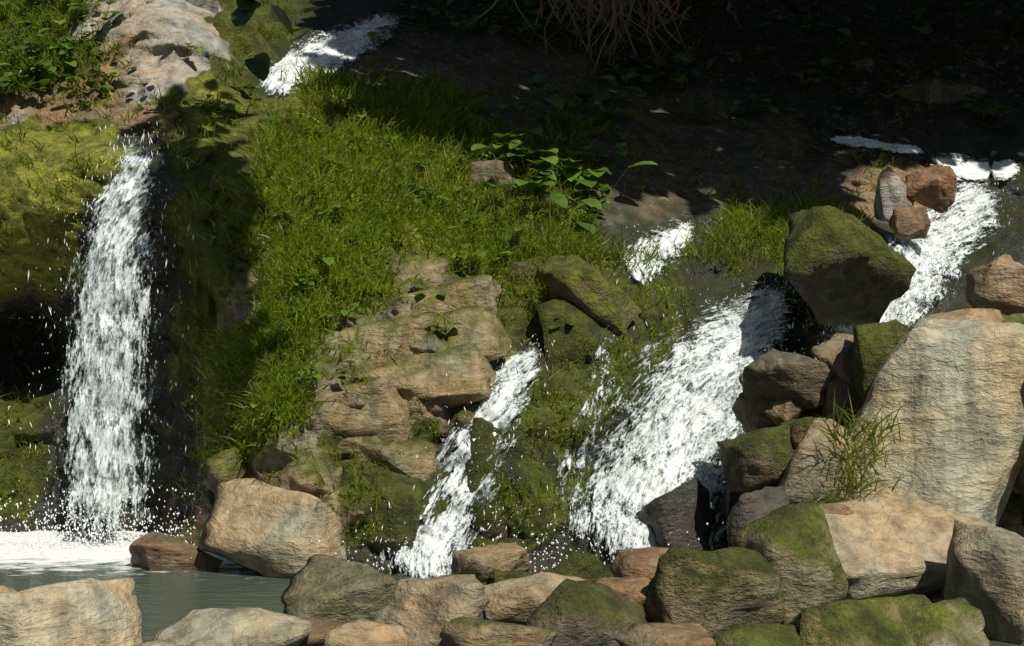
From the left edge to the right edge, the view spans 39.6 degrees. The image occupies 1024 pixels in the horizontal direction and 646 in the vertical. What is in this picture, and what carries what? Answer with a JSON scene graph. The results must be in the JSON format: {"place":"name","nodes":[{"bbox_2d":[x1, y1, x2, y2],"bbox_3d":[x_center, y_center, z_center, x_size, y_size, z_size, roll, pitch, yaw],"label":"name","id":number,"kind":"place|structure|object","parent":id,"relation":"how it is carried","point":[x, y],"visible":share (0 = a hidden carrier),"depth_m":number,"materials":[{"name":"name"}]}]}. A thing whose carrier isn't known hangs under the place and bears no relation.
{"place":"outdoors","nodes":[
{"label":"outdoors","id":0,"kind":"place"},
{"bbox_2d":[0,0,1023,573],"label":"hillside terrain","id":1,"kind":"structure","parent":0,"point":[500,62],"depth_m":21.77,"materials":[{"name":"green plant"}]},
{"bbox_2d":[231,0,329,80],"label":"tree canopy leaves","id":2,"kind":"object","parent":1,"relation":"on","point":[257,66],"visible":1,"depth_m":16.40,"materials":[{"name":"plant"}]},
{"bbox_2d":[0,0,1019,548],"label":"grass","id":3,"kind":"structure","parent":1,"relation":"on","point":[716,246],"depth_m":20.11,"materials":[{"name":"green plant"}]},
{"bbox_2d":[0,121,1019,577],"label":"water spray","id":4,"kind":"object","parent":1,"relation":"on","point":[142,523],"visible":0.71,"depth_m":18.95,"materials":[{"name":"white liquid"}]},
{"bbox_2d":[0,0,1023,645],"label":"boulders","id":5,"kind":"object","parent":1,"relation":"on","point":[928,550],"visible":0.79,"depth_m":15.41,"materials":[{"name":"brown stone"}]},
{"bbox_2d":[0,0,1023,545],"bbox_3d":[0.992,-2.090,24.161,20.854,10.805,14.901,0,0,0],"label":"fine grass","id":6,"kind":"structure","parent":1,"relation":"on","point":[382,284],"depth_m":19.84,"materials":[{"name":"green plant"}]},
{"bbox_2d":[0,0,1023,420],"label":"broadleaf plants","id":7,"kind":"object","parent":1,"relation":"on","point":[608,118],"visible":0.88,"depth_m":24.74,"materials":[{"name":"green plant"}]},
{"bbox_2d":[48,11,1019,578],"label":"waterfall cascades","id":8,"kind":"structure","parent":1,"relation":"on","point":[660,469],"depth_m":19.22,"materials":[{"name":"white liquid"}]},
{"bbox_2d":[445,0,740,72],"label":"clump","id":9,"kind":"object","parent":1,"relation":"on","point":[607,6],"visible":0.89,"depth_m":27.44,"materials":[{"name":"plant"}]},
{"bbox_2d":[0,531,1023,645],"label":"pool water","id":10,"kind":"structure","parent":0,"point":[165,599],"depth_m":16.83,"materials":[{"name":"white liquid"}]}
]}

